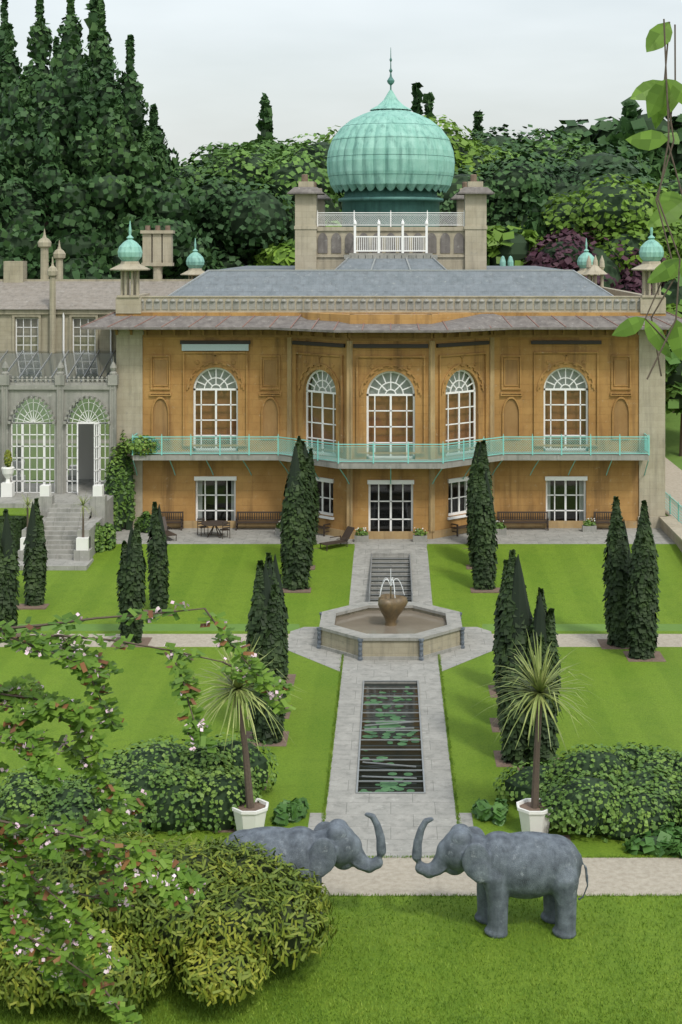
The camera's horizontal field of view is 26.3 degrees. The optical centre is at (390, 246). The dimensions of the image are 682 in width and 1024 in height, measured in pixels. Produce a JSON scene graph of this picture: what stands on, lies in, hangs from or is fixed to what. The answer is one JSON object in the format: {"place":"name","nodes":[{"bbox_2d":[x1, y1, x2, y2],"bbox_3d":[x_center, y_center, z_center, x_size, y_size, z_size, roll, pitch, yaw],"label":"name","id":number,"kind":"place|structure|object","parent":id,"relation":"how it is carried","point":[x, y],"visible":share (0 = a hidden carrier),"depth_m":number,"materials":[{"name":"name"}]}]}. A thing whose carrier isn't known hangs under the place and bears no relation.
{"place":"outdoors","nodes":[
{"label":"outdoors","id":0,"kind":"place"},
{"bbox_2d":[0,493,174,569],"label":"orangery terrace","id":1,"kind":"structure","parent":0,"point":[62,520],"depth_m":76.03,"materials":[{"name":"grey stone"}]},
{"bbox_2d":[0,544,681,1023],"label":"lawn","id":2,"kind":"structure","parent":0,"point":[626,700],"depth_m":49.74,"materials":[{"name":"green plant"}]},
{"bbox_2d":[0,515,26,551],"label":"hedge","id":3,"kind":"object","parent":2,"relation":"on","point":[21,525],"depth_m":74.55,"materials":[{"name":"green plant"}]},
{"bbox_2d":[0,829,336,1017],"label":"bush","id":4,"kind":"object","parent":2,"relation":"on","point":[265,893],"depth_m":31.65,"materials":[{"name":"green plant"}]},
{"bbox_2d":[20,484,552,832],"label":"plant pots","id":5,"kind":"object","parent":2,"relation":"on","point":[534,820],"visible":0.78,"depth_m":40.77,"materials":[{"name":"white ceramic"}]},
{"bbox_2d":[14,495,602,808],"bbox_3d":[-9.304,13.296,55.199,10.945,5.027,42.188,0,0,-33],"label":"palm","id":6,"kind":"object","parent":5,"relation":"in","point":[539,685],"depth_m":40.91,"materials":[{"name":"green plant"}]},
{"bbox_2d":[221,812,385,912],"bbox_3d":[-2.250,15.175,35.600,4.276,2.677,1.409,0,0,0],"label":"elephant","id":7,"kind":"object","parent":2,"relation":"on","point":[322,849],"visible":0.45,"depth_m":35.30},
{"bbox_2d":[0,438,654,764],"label":"yews","id":8,"kind":"object","parent":2,"relation":"on","point":[520,598],"visible":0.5,"depth_m":58.21,"materials":[{"name":"green plant"}]},
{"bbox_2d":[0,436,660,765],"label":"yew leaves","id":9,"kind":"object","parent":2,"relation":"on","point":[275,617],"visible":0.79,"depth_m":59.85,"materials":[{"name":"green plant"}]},
{"bbox_2d":[10,548,665,840],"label":"soil beds","id":10,"kind":"object","parent":2,"relation":"on","point":[495,727],"visible":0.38,"depth_m":58.00,"materials":[{"name":"brown soil"}]},
{"bbox_2d":[412,817,587,938],"bbox_3d":[2.650,15.175,35.300,4.276,2.677,1.409,0,0,0],"label":"elephant","id":11,"kind":"object","parent":2,"relation":"on","point":[499,868],"visible":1,"depth_m":34.80},
{"bbox_2d":[0,0,681,455],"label":"trees","id":12,"kind":"object","parent":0,"point":[518,248],"visible":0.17,"depth_m":123.01,"materials":[{"name":"green plant"}]},
{"bbox_2d":[0,19,681,1023],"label":"foliage","id":13,"kind":"object","parent":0,"point":[164,876],"depth_m":22.11,"materials":[{"name":"green plant"}]},
{"bbox_2d":[0,0,681,165],"label":"sky","id":14,"kind":"structure","parent":0,"point":[206,66],"materials":[{"name":"white"}]},
{"bbox_2d":[16,412,681,630],"bbox_3d":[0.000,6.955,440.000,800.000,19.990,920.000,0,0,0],"label":"ground","id":15,"kind":"structure","parent":0,"point":[672,431],"depth_m":63.30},
{"bbox_2d":[0,356,118,493],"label":"orangery","id":16,"kind":"structure","parent":15,"relation":"on","point":[60,396],"depth_m":80.40,"materials":[{"name":"stone"}]},
{"bbox_2d":[1,466,14,496],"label":"urn","id":17,"kind":"object","parent":16,"relation":"on","point":[7,488],"visible":1,"depth_m":79.20,"materials":[{"name":"white stone"}]},
{"bbox_2d":[4,450,11,466],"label":"urn plant","id":18,"kind":"object","parent":17,"relation":"in","point":[7,462],"visible":1,"depth_m":79.38,"materials":[{"name":"green plant"}]},
{"bbox_2d":[0,508,30,516],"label":"raised lawn","id":19,"kind":"structure","parent":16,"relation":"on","point":[16,511],"depth_m":76.29,"materials":[{"name":"green plant"}]},
{"bbox_2d":[0,350,114,494],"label":"conservatory window frames","id":20,"kind":"structure","parent":16,"relation":"attached to","point":[33,420],"depth_m":80.63,"materials":[{"name":"white wood"}]},
{"bbox_2d":[0,353,115,478],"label":"glass","id":21,"kind":"object","parent":16,"relation":"in","point":[85,439],"depth_m":85.40,"materials":[{"name":"grey glass"}]},
{"bbox_2d":[0,229,192,353],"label":"wing","id":22,"kind":"structure","parent":15,"relation":"on","point":[45,300],"depth_m":86.40,"materials":[{"name":"beige stone"}]},
{"bbox_2d":[16,313,111,352],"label":"wing frames","id":23,"kind":"structure","parent":22,"relation":"attached to","point":[23,327],"depth_m":86.08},
{"bbox_2d":[140,225,174,278],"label":"chimney","id":24,"kind":"object","parent":22,"relation":"on","point":[157,249],"visible":0.93,"depth_m":89.70,"materials":[{"name":"beige stone"}]},
{"bbox_2d":[0,433,681,857],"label":"shrub","id":25,"kind":"object","parent":15,"relation":"on","point":[260,763],"visible":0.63,"depth_m":41.17,"materials":[{"name":"green plant"}]},
{"bbox_2d":[0,634,681,895],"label":"gravel","id":26,"kind":"structure","parent":15,"relation":"on","point":[610,876],"depth_m":38.19,"materials":[{"name":"beige gravel"}]},
{"bbox_2d":[665,492,681,522],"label":"fence","id":27,"kind":"object","parent":15,"relation":"on","point":[670,504],"visible":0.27,"depth_m":83.91,"materials":[{"name":"teal metal"}]},
{"bbox_2d":[665,457,681,523],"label":"drive","id":28,"kind":"structure","parent":15,"relation":"on","point":[673,481],"depth_m":95.19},
{"bbox_2d":[356,680,425,792],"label":"canal","id":29,"kind":"structure","parent":0,"point":[390,755],"depth_m":48.70,"materials":[{"name":"liquid"}]},
{"bbox_2d":[166,528,674,857],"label":"paving","id":30,"kind":"structure","parent":0,"point":[400,817],"depth_m":54.83,"materials":[{"name":"grey stone"}]},
{"bbox_2d":[161,511,611,550],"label":"furniture","id":31,"kind":"object","parent":30,"relation":"on","point":[346,535],"visible":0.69,"depth_m":80.32,"materials":[{"name":"brown wood"}]},
{"bbox_2d":[116,312,665,530],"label":"house walls","id":32,"kind":"structure","parent":30,"relation":"on","point":[518,487],"depth_m":81.00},
{"bbox_2d":[80,312,681,332],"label":"eaves","id":33,"kind":"object","parent":32,"relation":"on","point":[478,322],"visible":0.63,"depth_m":79.49,"materials":[{"name":"grey stone"}]},
{"bbox_2d":[110,221,665,312],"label":"turrets","id":34,"kind":"object","parent":32,"relation":"on","point":[651,252],"visible":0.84,"depth_m":80.67,"materials":[{"name":"beige stone"}]},
{"bbox_2d":[114,330,666,538],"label":"facade trim","id":35,"kind":"structure","parent":32,"relation":"attached to","point":[160,418],"depth_m":80.87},
{"bbox_2d":[133,451,648,468],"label":"balcony slab","id":36,"kind":"structure","parent":32,"relation":"attached to","point":[391,465],"depth_m":79.55,"materials":[{"name":"grey stone"}]},
{"bbox_2d":[168,253,613,295],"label":"roof","id":37,"kind":"structure","parent":32,"relation":"on","point":[390,274],"depth_m":83.32,"materials":[{"name":"stone"}]},
{"bbox_2d":[287,174,494,269],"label":"tower","id":38,"kind":"structure","parent":37,"relation":"on","point":[469,197],"depth_m":88.20,"materials":[{"name":"beige stone"}]},
{"bbox_2d":[338,187,442,226],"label":"drum","id":39,"kind":"object","parent":38,"relation":"on","point":[395,199],"visible":0.83,"depth_m":91.25,"materials":[{"name":"metal"}]},
{"bbox_2d":[327,49,454,193],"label":"dome","id":40,"kind":"structure","parent":39,"relation":"on","point":[390,142],"depth_m":90.88,"materials":[{"name":"teal metal"}]},
{"bbox_2d":[318,233,463,252],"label":"tower arcade","id":41,"kind":"object","parent":38,"relation":"attached to","point":[432,243],"visible":0.75,"depth_m":88.40},
{"bbox_2d":[317,210,464,252],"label":"tower rails","id":42,"kind":"object","parent":38,"relation":"on","point":[402,223],"visible":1,"depth_m":87.43,"materials":[{"name":"white metal"}]},
{"bbox_2d":[196,369,585,530],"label":"window interiors","id":43,"kind":"object","parent":32,"relation":"attached to","point":[382,418],"depth_m":81.60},
{"bbox_2d":[140,287,641,311],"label":"parapet","id":44,"kind":"structure","parent":32,"relation":"on","point":[622,301],"depth_m":80.71,"materials":[{"name":"beige stone"}]},
{"bbox_2d":[194,367,587,530],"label":"window frames","id":45,"kind":"structure","parent":32,"relation":"attached to","point":[565,479],"depth_m":80.39,"materials":[{"name":"white wood"}]},
{"bbox_2d":[132,433,649,483],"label":"balcony rail","id":46,"kind":"object","parent":32,"relation":"attached to","point":[646,445],"visible":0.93,"depth_m":79.52,"materials":[{"name":"teal metal"}]},
{"bbox_2d":[317,602,464,660],"bbox_3d":[0.000,16.050,61.000,6.096,0.900,6.096,0,0,0],"label":"fountain basin","id":47,"kind":"object","parent":30,"relation":"on","point":[361,631],"visible":0.99,"depth_m":59.61,"materials":[{"name":"beige stone"}]},
{"bbox_2d":[378,586,407,625],"bbox_3d":[0.093,15.050,61.000,1.259,1.700,1.337,0,0,0],"label":"fountain urn","id":48,"kind":"object","parent":47,"relation":"on","point":[391,606],"visible":0.99,"depth_m":60.67,"materials":[{"name":"brown stone"}]},
{"bbox_2d":[380,569,404,594],"bbox_3d":[0.054,14.052,61.000,1.054,1.103,1.069,0,0,0],"label":"fountain jet","id":49,"kind":"object","parent":48,"relation":"on","point":[390,582],"visible":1,"depth_m":61.00},
{"bbox_2d":[369,554,412,601],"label":"steps","id":50,"kind":"structure","parent":30,"relation":"on","point":[382,566],"depth_m":70.99,"materials":[{"name":"stone"}]},
{"bbox_2d":[116,330,666,527],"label":"corner pillars","id":51,"kind":"structure","parent":30,"relation":"on","point":[129,358],"depth_m":80.92,"materials":[{"name":"beige stone"}]},
{"bbox_2d":[275,525,596,541],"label":"troughs","id":52,"kind":"object","parent":30,"relation":"on","point":[418,538],"visible":0.8,"depth_m":79.00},
{"bbox_2d":[276,518,595,535],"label":"trough plants","id":53,"kind":"object","parent":52,"relation":"on","point":[500,525],"visible":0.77,"depth_m":78.23,"materials":[{"name":"plant"}]},
{"bbox_2d":[659,516,681,551],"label":"wall","id":54,"kind":"structure","parent":30,"relation":"on","point":[671,527],"depth_m":78.30,"materials":[{"name":"beige stone"}]}
]}

